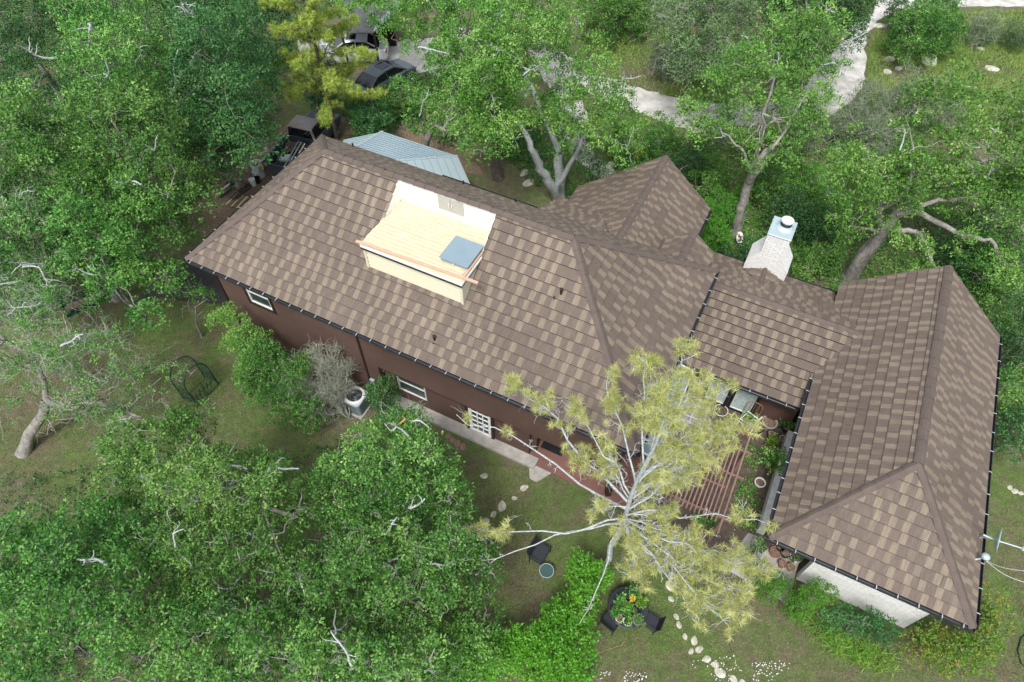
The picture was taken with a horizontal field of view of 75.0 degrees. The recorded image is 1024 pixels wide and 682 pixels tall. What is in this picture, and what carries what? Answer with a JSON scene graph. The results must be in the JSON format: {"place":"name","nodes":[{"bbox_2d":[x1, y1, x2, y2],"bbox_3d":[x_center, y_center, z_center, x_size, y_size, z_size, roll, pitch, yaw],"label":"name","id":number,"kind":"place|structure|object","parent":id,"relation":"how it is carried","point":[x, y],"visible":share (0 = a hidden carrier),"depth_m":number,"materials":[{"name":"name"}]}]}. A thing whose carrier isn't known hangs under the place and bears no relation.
{"place":"outdoors","nodes":[
{"label":"outdoors","id":0,"kind":"place"},
{"bbox_2d":[186,115,482,236],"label":"yard dirt","id":1,"kind":"structure","parent":0,"point":[223,213],"depth_m":37.06,"materials":[{"name":"brown soil"}]},
{"bbox_2d":[153,57,263,189],"bbox_3d":[-14.216,-9.130,31.512,4.551,9.005,5.847,0,53,0],"label":"oak tree","id":2,"kind":"object","parent":1,"relation":"on","point":[235,173],"visible":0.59,"depth_m":29.92,"materials":[{"name":"green plant"}]},
{"bbox_2d":[261,109,340,173],"bbox_3d":[-11.725,-11.291,37.432,1.958,1.800,5.510,16,55,11],"label":"pickup truck","id":3,"kind":"object","parent":1,"relation":"on","point":[307,130],"visible":0.59,"depth_m":37.04,"materials":[{"name":"black paint"}]},
{"bbox_2d":[297,24,490,73],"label":"parking ground","id":4,"kind":"structure","parent":0,"point":[410,58],"depth_m":44.49,"materials":[{"name":"concrete"}]},
{"bbox_2d":[319,34,388,64],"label":"parked car","id":5,"kind":"object","parent":4,"relation":"on","point":[357,40],"visible":0.41,"depth_m":43.19,"materials":[{"name":"white paint"}]},
{"bbox_2d":[0,0,1023,681],"bbox_3d":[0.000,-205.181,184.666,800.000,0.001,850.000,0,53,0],"label":"ground","id":6,"kind":"structure","parent":0,"point":[564,498],"depth_m":26.32,"materials":[{"name":"green plant"}]},
{"bbox_2d":[0,176,83,318],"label":"oak tree","id":7,"kind":"object","parent":6,"relation":"on","point":[5,207],"visible":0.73,"depth_m":26.67,"materials":[{"name":"green plant"}]},
{"bbox_2d":[0,0,88,169],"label":"oak tree","id":8,"kind":"object","parent":6,"relation":"on","point":[44,73],"visible":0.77,"depth_m":33.09,"materials":[{"name":"green plant"}]},
{"bbox_2d":[0,77,137,245],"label":"oak tree","id":9,"kind":"object","parent":6,"relation":"on","point":[74,167],"visible":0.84,"depth_m":27.87,"materials":[{"name":"green plant"}]},
{"bbox_2d":[61,287,110,317],"bbox_3d":[-19.955,-1.847,31.256,2.010,0.300,0.630,-32,59,-22],"label":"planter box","id":10,"kind":"object","parent":6,"relation":"on","point":[71,310],"visible":0.41,"depth_m":31.06,"materials":[{"name":"grey metal"}]},
{"bbox_2d":[0,259,191,458],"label":"oak tree","id":11,"kind":"object","parent":6,"relation":"on","point":[24,449],"visible":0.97,"depth_m":24.21,"materials":[{"name":"green plant"}]},
{"bbox_2d":[27,175,172,335],"bbox_3d":[-16.726,-2.997,27.916,3.715,7.366,8.420,-38,61,-25],"label":"oak tree","id":12,"kind":"object","parent":6,"relation":"on","point":[112,286],"visible":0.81,"depth_m":26.25,"materials":[{"name":"green plant"}]},
{"bbox_2d":[0,489,210,681],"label":"oak tree","id":13,"kind":"object","parent":6,"relation":"on","point":[58,566],"visible":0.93,"depth_m":17.67,"materials":[{"name":"green plant"}]},
{"bbox_2d":[17,0,203,168],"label":"oak tree","id":14,"kind":"object","parent":6,"relation":"on","point":[87,20],"visible":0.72,"depth_m":29.55,"materials":[{"name":"green plant"}]},
{"bbox_2d":[58,0,170,41],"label":"oak tree","id":15,"kind":"object","parent":6,"relation":"on","point":[112,2],"visible":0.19,"depth_m":36.51,"materials":[{"name":"green plant"}]},
{"bbox_2d":[62,69,223,238],"bbox_3d":[-16.156,-7.464,29.461,5.671,10.210,9.408,-23,56,-16],"label":"oak tree","id":16,"kind":"object","parent":6,"relation":"on","point":[136,116],"visible":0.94,"depth_m":27.11,"materials":[{"name":"green plant"}]},
{"bbox_2d":[88,153,208,296],"bbox_3d":[-15.056,-4.151,28.678,4.055,7.379,6.103,-17,55,-13],"label":"oak tree","id":17,"kind":"object","parent":6,"relation":"on","point":[162,265],"visible":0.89,"depth_m":27.04,"materials":[{"name":"green plant"}]},
{"bbox_2d":[124,263,227,311],"bbox_3d":[-15.230,-2.646,32.030,5.798,0.001,3.289,0,53,0],"label":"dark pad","id":18,"kind":"object","parent":6,"relation":"on","point":[208,281],"visible":0.39,"depth_m":31.89,"materials":[{"name":"concrete"}]},
{"bbox_2d":[165,272,218,337],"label":"young tree","id":19,"kind":"object","parent":6,"relation":"on","point":[195,307],"visible":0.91,"depth_m":28.11,"materials":[{"name":"green plant"}]},
{"bbox_2d":[169,356,218,406],"bbox_3d":[-13.218,1.558,27.610,0.844,2.024,1.288,23,56,16],"label":"garden arbor","id":20,"kind":"object","parent":6,"relation":"on","point":[202,372],"visible":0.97,"depth_m":27.62,"materials":[{"name":"green metal"}]},
{"bbox_2d":[85,396,345,608],"bbox_3d":[-9.118,5.293,20.674,7.828,8.903,5.465,31,59,21],"label":"oak tree","id":21,"kind":"object","parent":6,"relation":"on","point":[190,472],"visible":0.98,"depth_m":18.80,"materials":[{"name":"green plant"}]},
{"bbox_2d":[151,0,288,172],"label":"oak tree","id":22,"kind":"object","parent":6,"relation":"on","point":[242,77],"visible":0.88,"depth_m":29.19,"materials":[{"name":"green plant"}]},
{"bbox_2d":[144,0,299,46],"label":"oak tree","id":23,"kind":"object","parent":6,"relation":"on","point":[268,12],"visible":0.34,"depth_m":36.02,"materials":[{"name":"green plant"}]},
{"bbox_2d":[0,439,482,681],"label":"undergrowth","id":24,"kind":"object","parent":6,"relation":"on","point":[66,495],"visible":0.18,"depth_m":24.02,"materials":[{"name":"green plant"}]},
{"bbox_2d":[202,300,280,382],"bbox_3d":[-11.102,0.232,27.578,3.873,3.788,1.845,38,62,25],"label":"shrub","id":25,"kind":"object","parent":6,"relation":"on","point":[234,334],"visible":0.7,"depth_m":26.66,"materials":[{"name":"green plant"}]},
{"bbox_2d":[0,0,554,319],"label":"undergrowth","id":26,"kind":"object","parent":6,"relation":"on","point":[37,74],"visible":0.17,"depth_m":40.53,"materials":[{"name":"green plant"}]},
{"bbox_2d":[230,328,330,434],"bbox_3d":[-9.328,1.682,26.554,4.871,3.671,3.243,24,57,17],"label":"shrub","id":27,"kind":"object","parent":6,"relation":"on","point":[263,371],"visible":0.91,"depth_m":25.96,"materials":[{"name":"green plant"}]},
{"bbox_2d":[152,572,463,681],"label":"oak tree","id":28,"kind":"object","parent":6,"relation":"on","point":[298,663],"visible":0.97,"depth_m":17.58,"materials":[{"name":"green plant"}]},
{"bbox_2d":[255,0,389,139],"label":"pine tree","id":29,"kind":"object","parent":6,"relation":"on","point":[301,28],"visible":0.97,"depth_m":34.36,"materials":[{"name":"plant"}]},
{"bbox_2d":[280,336,366,428],"bbox_3d":[-7.738,1.604,26.641,3.142,3.562,3.400,25,57,18],"label":"dead shrub","id":30,"kind":"object","parent":6,"relation":"on","point":[338,391],"visible":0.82,"depth_m":26.49,"materials":[{"name":"plant"}]},
{"bbox_2d":[343,385,371,419],"bbox_3d":[-6.449,2.464,27.637,1.000,0.890,1.000,22,56,16],"label":"air conditioner","id":31,"kind":"object","parent":6,"relation":"on","point":[358,405],"visible":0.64,"depth_m":27.36,"materials":[{"name":"metal"}]},
{"bbox_2d":[341,0,399,65],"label":"carport","id":32,"kind":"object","parent":6,"relation":"on","point":[363,29],"depth_m":42.29,"materials":[{"name":"metal"}]},
{"bbox_2d":[345,93,396,137],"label":"shrub","id":33,"kind":"object","parent":6,"relation":"on","point":[372,126],"visible":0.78,"depth_m":36.96,"materials":[{"name":"green plant"}]},
{"bbox_2d":[363,370,401,418],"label":"shrub","id":34,"kind":"object","parent":6,"relation":"on","point":[375,397],"visible":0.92,"depth_m":26.49,"materials":[{"name":"green plant"}]},
{"bbox_2d":[352,58,416,101],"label":"parked car","id":35,"kind":"object","parent":6,"relation":"on","point":[381,72],"visible":0.59,"depth_m":40.87,"materials":[{"name":"blue paint"}]},
{"bbox_2d":[263,498,510,663],"bbox_3d":[-3.727,7.290,20.141,7.396,7.203,4.640,0,53,0],"label":"oak tree","id":36,"kind":"object","parent":6,"relation":"on","point":[430,565],"visible":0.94,"depth_m":18.75,"materials":[{"name":"green plant"}]},
{"bbox_2d":[299,400,479,559],"bbox_3d":[-3.929,4.377,21.679,5.895,8.390,5.608,0,53,0],"label":"oak tree","id":37,"kind":"object","parent":6,"relation":"on","point":[401,478],"visible":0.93,"depth_m":19.94,"materials":[{"name":"green plant"}]},
{"bbox_2d":[373,71,428,120],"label":"shrub","id":38,"kind":"object","parent":6,"relation":"on","point":[393,102],"visible":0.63,"depth_m":39.09,"materials":[{"name":"green plant"}]},
{"bbox_2d":[331,0,510,79],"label":"oak tree","id":39,"kind":"object","parent":6,"relation":"on","point":[410,6],"visible":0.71,"depth_m":35.86,"materials":[{"name":"green plant"}]},
{"bbox_2d":[388,32,502,150],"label":"oak tree","id":40,"kind":"object","parent":6,"relation":"on","point":[430,132],"visible":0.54,"depth_m":33.30,"materials":[{"name":"green plant"}]},
{"bbox_2d":[419,607,511,681],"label":"shrub","id":41,"kind":"object","parent":6,"relation":"on","point":[481,646],"visible":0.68,"depth_m":20.03,"materials":[{"name":"green plant"}]},
{"bbox_2d":[436,0,524,181],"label":"oak tree","id":42,"kind":"object","parent":6,"relation":"on","point":[497,174],"visible":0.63,"depth_m":30.95,"materials":[{"name":"green plant"}]},
{"bbox_2d":[418,0,650,199],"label":"oak tree","id":43,"kind":"object","parent":6,"relation":"on","point":[555,23],"visible":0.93,"depth_m":29.80,"materials":[{"name":"green plant"}]},
{"bbox_2d":[526,534,550,564],"bbox_3d":[0.953,7.522,23.800,0.631,0.932,0.732,25,57,18],"label":"patio chair","id":44,"kind":"object","parent":6,"relation":"on","point":[538,553],"visible":0.94,"depth_m":23.77,"materials":[{"name":"black plastic"}]},
{"bbox_2d":[490,0,588,50],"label":"oak tree","id":45,"kind":"object","parent":6,"relation":"on","point":[527,3],"visible":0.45,"depth_m":36.17,"materials":[{"name":"green plant"}]},
{"bbox_2d":[468,546,614,681],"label":"hedge","id":46,"kind":"object","parent":6,"relation":"on","point":[524,646],"visible":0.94,"depth_m":20.47,"materials":[{"name":"green plant"}]},
{"bbox_2d":[183,130,1001,632],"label":"house","id":47,"kind":"structure","parent":6,"relation":"on","point":[887,386],"depth_m":23.52,"materials":[{"name":"tile"}]},
{"bbox_2d":[242,287,276,314],"bbox_3d":[-10.201,-1.830,26.797,1.410,1.560,0.105,22,56,16],"label":"window","id":48,"kind":"structure","parent":47,"relation":"in","point":[256,299],"depth_m":27.13,"materials":[{"name":"white paint"}]},
{"bbox_2d":[355,240,478,283],"bbox_3d":[-3.233,-2.660,22.273,4.664,0.050,0.115,20,56,14],"label":"loose board","id":49,"kind":"object","parent":47,"relation":"on","point":[417,262],"visible":1,"depth_m":22.23,"materials":[{"name":"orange wood"}]},
{"bbox_2d":[465,406,494,439],"bbox_3d":[-1.258,3.161,26.324,1.260,2.210,0.105,22,56,16],"label":"french door","id":50,"kind":"structure","parent":47,"relation":"in","point":[480,419],"depth_m":26.38,"materials":[{"name":"white paint"}]},
{"bbox_2d":[726,389,760,415],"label":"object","id":51,"kind":"structure","parent":47,"relation":"in","point":[737,402],"depth_m":27.25,"materials":[{"name":"white paint"}]},
{"bbox_2d":[575,0,658,48],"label":"shrub","id":52,"kind":"object","parent":6,"relation":"on","point":[637,6],"visible":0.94,"depth_m":44.03,"materials":[{"name":"green plant"}]},
{"bbox_2d":[455,335,783,642],"bbox_3d":[3.069,4.571,19.360,9.916,11.590,7.242,0,53,0],"label":"pine tree","id":53,"kind":"object","parent":6,"relation":"on","point":[658,408],"visible":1,"depth_m":18.81,"materials":[{"name":"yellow plant"}]},
{"bbox_2d":[607,586,647,628],"bbox_3d":[3.898,9.162,22.698,1.380,0.722,1.380,0,53,0],"label":"patio table","id":54,"kind":"object","parent":6,"relation":"on","point":[613,596],"visible":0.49,"depth_m":22.46,"materials":[{"name":"grey metal"}]},
{"bbox_2d":[604,119,651,165],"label":"shrub","id":55,"kind":"object","parent":6,"relation":"on","point":[623,140],"visible":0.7,"depth_m":36.94,"materials":[{"name":"green plant"}]},
{"bbox_2d":[639,109,683,160],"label":"shrub","id":56,"kind":"object","parent":6,"relation":"on","point":[663,135],"visible":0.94,"depth_m":37.17,"materials":[{"name":"green plant"}]},
{"bbox_2d":[644,31,700,84],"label":"shrub","id":57,"kind":"object","parent":6,"relation":"on","point":[659,62],"visible":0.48,"depth_m":41.99,"materials":[{"name":"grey plant"}]},
{"bbox_2d":[667,136,716,184],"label":"shrub","id":58,"kind":"object","parent":6,"relation":"on","point":[692,161],"visible":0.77,"depth_m":35.87,"materials":[{"name":"green plant"}]},
{"bbox_2d":[634,0,778,97],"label":"oak tree","id":59,"kind":"object","parent":6,"relation":"on","point":[725,10],"visible":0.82,"depth_m":36.03,"materials":[{"name":"plant"}]},
{"bbox_2d":[688,152,733,198],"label":"shrub","id":60,"kind":"object","parent":6,"relation":"on","point":[715,179],"visible":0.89,"depth_m":35.12,"materials":[{"name":"green plant"}]},
{"bbox_2d":[700,217,735,253],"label":"boxwood","id":61,"kind":"object","parent":6,"relation":"on","point":[716,236],"visible":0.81,"depth_m":32.04,"materials":[{"name":"green plant"}]},
{"bbox_2d":[702,185,736,235],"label":"boxwood","id":62,"kind":"object","parent":6,"relation":"on","point":[718,208],"visible":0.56,"depth_m":32.82,"materials":[{"name":"green plant"}]},
{"bbox_2d":[714,232,764,261],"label":"shrub","id":63,"kind":"object","parent":6,"relation":"on","point":[745,251],"visible":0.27,"depth_m":31.56,"materials":[{"name":"green plant"}]},
{"bbox_2d":[486,104,1023,452],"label":"undergrowth","id":64,"kind":"object","parent":6,"relation":"on","point":[885,248],"visible":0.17,"depth_m":35.54,"materials":[{"name":"green plant"}]},
{"bbox_2d":[730,532,797,602],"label":"porch floor","id":65,"kind":"structure","parent":6,"relation":"on","point":[747,539],"depth_m":23.96,"materials":[{"name":"concrete"}]},
{"bbox_2d":[665,0,868,238],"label":"oak tree","id":66,"kind":"object","parent":6,"relation":"on","point":[785,66],"visible":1,"depth_m":31.10,"materials":[{"name":"green plant"}]},
{"bbox_2d":[742,154,794,209],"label":"shrub","id":67,"kind":"object","parent":6,"relation":"on","point":[765,185],"visible":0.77,"depth_m":34.66,"materials":[{"name":"green plant"}]},
{"bbox_2d":[752,567,796,606],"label":"boxwood","id":68,"kind":"object","parent":6,"relation":"on","point":[773,585],"visible":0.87,"depth_m":22.43,"materials":[{"name":"green plant"}]},
{"bbox_2d":[757,181,820,235],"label":"shrub","id":69,"kind":"object","parent":6,"relation":"on","point":[785,206],"visible":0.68,"depth_m":33.34,"materials":[{"name":"green plant"}]},
{"bbox_2d":[785,158,832,201],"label":"shrub","id":70,"kind":"object","parent":6,"relation":"on","point":[808,179],"visible":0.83,"depth_m":35.05,"materials":[{"name":"green plant"}]},
{"bbox_2d":[780,576,839,621],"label":"boxwood","id":71,"kind":"object","parent":6,"relation":"on","point":[800,598],"visible":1,"depth_m":22.02,"materials":[{"name":"green plant"}]},
{"bbox_2d":[790,244,834,281],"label":"shrub","id":72,"kind":"object","parent":6,"relation":"on","point":[800,263],"visible":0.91,"depth_m":31.45,"materials":[{"name":"green plant"}]},
{"bbox_2d":[788,199,845,253],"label":"shrub","id":73,"kind":"object","parent":6,"relation":"on","point":[814,224],"visible":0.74,"depth_m":32.93,"materials":[{"name":"green plant"}]},
{"bbox_2d":[756,0,884,65],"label":"oak tree","id":74,"kind":"object","parent":6,"relation":"on","point":[850,6],"visible":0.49,"depth_m":35.96,"materials":[{"name":"green plant"}]},
{"bbox_2d":[796,224,847,276],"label":"shrub","id":75,"kind":"object","parent":6,"relation":"on","point":[835,248],"visible":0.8,"depth_m":32.00,"materials":[{"name":"green plant"}]},
{"bbox_2d":[809,168,852,229],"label":"shrub","id":76,"kind":"object","parent":6,"relation":"on","point":[824,193],"visible":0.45,"depth_m":34.24,"materials":[{"name":"green plant"}]},
{"bbox_2d":[783,605,911,678],"bbox_3d":[11.127,10.123,22.241,4.309,1.098,1.654,22,56,16],"label":"strappy border","id":77,"kind":"object","parent":6,"relation":"on","point":[831,635],"visible":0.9,"depth_m":22.14,"materials":[{"name":"green plant"}]},
{"bbox_2d":[821,96,891,153],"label":"shrub","id":78,"kind":"object","parent":6,"relation":"on","point":[842,132],"visible":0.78,"depth_m":37.89,"materials":[{"name":"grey plant"}]},
{"bbox_2d":[817,601,906,647],"bbox_3d":[11.405,9.270,21.926,2.521,1.944,1.206,18,55,13],"label":"shrub","id":79,"kind":"object","parent":6,"relation":"on","point":[857,624],"visible":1,"depth_m":21.75,"materials":[{"name":"green plant"}]},
{"bbox_2d":[844,73,902,126],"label":"shrub","id":80,"kind":"object","parent":6,"relation":"on","point":[878,101],"visible":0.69,"depth_m":38.78,"materials":[{"name":"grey plant"}]},
{"bbox_2d":[845,104,913,156],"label":"shrub","id":81,"kind":"object","parent":6,"relation":"on","point":[879,130],"visible":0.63,"depth_m":37.51,"materials":[{"name":"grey plant"}]},
{"bbox_2d":[882,56,941,124],"bbox_3d":[23.687,-14.978,39.671,3.248,4.305,4.121,17,55,13],"label":"shrub","id":82,"kind":"object","parent":6,"relation":"on","point":[898,90],"visible":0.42,"depth_m":39.49,"materials":[{"name":"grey plant"}]},
{"bbox_2d":[810,54,1023,287],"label":"oak tree","id":83,"kind":"object","parent":6,"relation":"on","point":[915,158],"visible":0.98,"depth_m":27.37,"materials":[{"name":"green plant"}]},
{"bbox_2d":[878,0,971,66],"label":"shrub","id":84,"kind":"object","parent":6,"relation":"on","point":[932,18],"visible":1,"depth_m":42.29,"materials":[{"name":"green plant"}]},
{"bbox_2d":[904,64,971,135],"bbox_3d":[25.081,-13.960,38.829,4.667,3.672,4.230,-11,54,-8],"label":"shrub","id":85,"kind":"object","parent":6,"relation":"on","point":[952,114],"visible":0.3,"depth_m":38.57,"materials":[{"name":"green plant"}]},
{"bbox_2d":[896,620,1006,680],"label":"shrub","id":86,"kind":"object","parent":6,"relation":"on","point":[965,650],"visible":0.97,"depth_m":20.52,"materials":[{"name":"green plant"}]},
{"bbox_2d":[921,209,998,287],"bbox_3d":[20.934,-4.014,30.864,2.757,3.657,3.869,0,53,0],"label":"shrub","id":87,"kind":"object","parent":6,"relation":"on","point":[953,264],"visible":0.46,"depth_m":30.67,"materials":[{"name":"green plant"}]},
{"bbox_2d":[949,239,1020,309],"bbox_3d":[21.250,-2.922,30.097,3.368,3.568,2.871,-34,60,-23],"label":"shrub","id":88,"kind":"object","parent":6,"relation":"on","point":[975,265],"visible":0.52,"depth_m":29.54,"materials":[{"name":"green plant"}]},
{"bbox_2d":[946,134,1023,301],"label":"oak tree","id":89,"kind":"object","parent":6,"relation":"on","point":[998,222],"visible":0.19,"depth_m":29.98,"materials":[{"name":"green plant"}]},
{"bbox_2d":[960,1,1013,49],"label":"shrub","id":90,"kind":"object","parent":6,"relation":"on","point":[986,31],"visible":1,"depth_m":44.29,"materials":[{"name":"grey plant"}]},
{"bbox_2d":[952,211,1023,280],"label":"shrub","id":91,"kind":"object","parent":6,"relation":"on","point":[999,235],"visible":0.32,"depth_m":30.42,"materials":[{"name":"green plant"}]},
{"bbox_2d":[960,581,1017,643],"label":"shrub","id":92,"kind":"object","parent":6,"relation":"on","point":[992,616],"visible":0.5,"depth_m":21.25,"materials":[{"name":"green plant"}]},
{"bbox_2d":[972,247,1023,339],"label":"shrub","id":93,"kind":"object","parent":6,"relation":"on","point":[992,308],"visible":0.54,"depth_m":29.06,"materials":[{"name":"green plant"}]},
{"bbox_2d":[990,292,1023,381],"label":"shrub","id":94,"kind":"object","parent":6,"relation":"on","point":[1011,339],"visible":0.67,"depth_m":27.43,"materials":[{"name":"green plant"}]},
{"bbox_2d":[993,400,1023,464],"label":"shrub","id":95,"kind":"object","parent":6,"relation":"on","point":[1009,438],"visible":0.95,"depth_m":25.60,"materials":[{"name":"green plant"}]},
{"bbox_2d":[997,360,1023,418],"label":"shrub","id":96,"kind":"object","parent":6,"relation":"on","point":[1007,385],"visible":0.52,"depth_m":26.20,"materials":[{"name":"green plant"}]},
{"bbox_2d":[999,14,1023,51],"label":"shrub","id":97,"kind":"object","parent":6,"relation":"on","point":[1013,40],"visible":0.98,"depth_m":44.16,"materials":[{"name":"green plant"}]},
{"bbox_2d":[0,313,1023,681],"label":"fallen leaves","id":98,"kind":"object","parent":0,"point":[568,565],"visible":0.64,"depth_m":22.93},
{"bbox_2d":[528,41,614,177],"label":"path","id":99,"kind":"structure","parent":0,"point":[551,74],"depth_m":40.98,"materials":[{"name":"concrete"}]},
{"bbox_2d":[530,438,646,505],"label":"patio","id":100,"kind":"structure","parent":0,"point":[562,462],"depth_m":26.12,"materials":[{"name":"red paint"}]},
{"bbox_2d":[628,392,785,553],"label":"courtyard ground","id":101,"kind":"structure","parent":0,"point":[726,532],"depth_m":25.58,"materials":[{"name":"soil"}]},
{"bbox_2d":[631,421,751,541],"bbox_3d":[6.548,5.126,24.758,3.420,2.285,4.100,22,56,16],"label":"pergola","id":102,"kind":"object","parent":101,"relation":"on","point":[722,486],"visible":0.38,"depth_m":23.41,"materials":[{"name":"red wood"}]},
{"bbox_2d":[730,442,762,532],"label":"courtyard plants","id":103,"kind":"object","parent":101,"relation":"on","point":[752,487],"visible":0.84,"depth_m":25.51,"materials":[{"name":"green plant"}]},
{"bbox_2d":[758,443,787,475],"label":"shrub","id":104,"kind":"object","parent":101,"relation":"on","point":[772,463],"visible":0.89,"depth_m":25.78,"materials":[{"name":"plant"}]},
{"bbox_2d":[756,430,793,534],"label":"wall","id":105,"kind":"structure","parent":101,"relation":"on","point":[771,493],"depth_m":25.12,"materials":[{"name":"white paint"}]},
{"bbox_2d":[567,0,1023,132],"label":"driveway","id":106,"kind":"structure","parent":0,"point":[649,102],"depth_m":42.03,"materials":[{"name":"concrete"}]},
{"bbox_2d":[583,9,1023,138],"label":"grass","id":107,"kind":"structure","parent":0,"point":[942,58],"depth_m":43.83,"materials":[{"name":"plant"}]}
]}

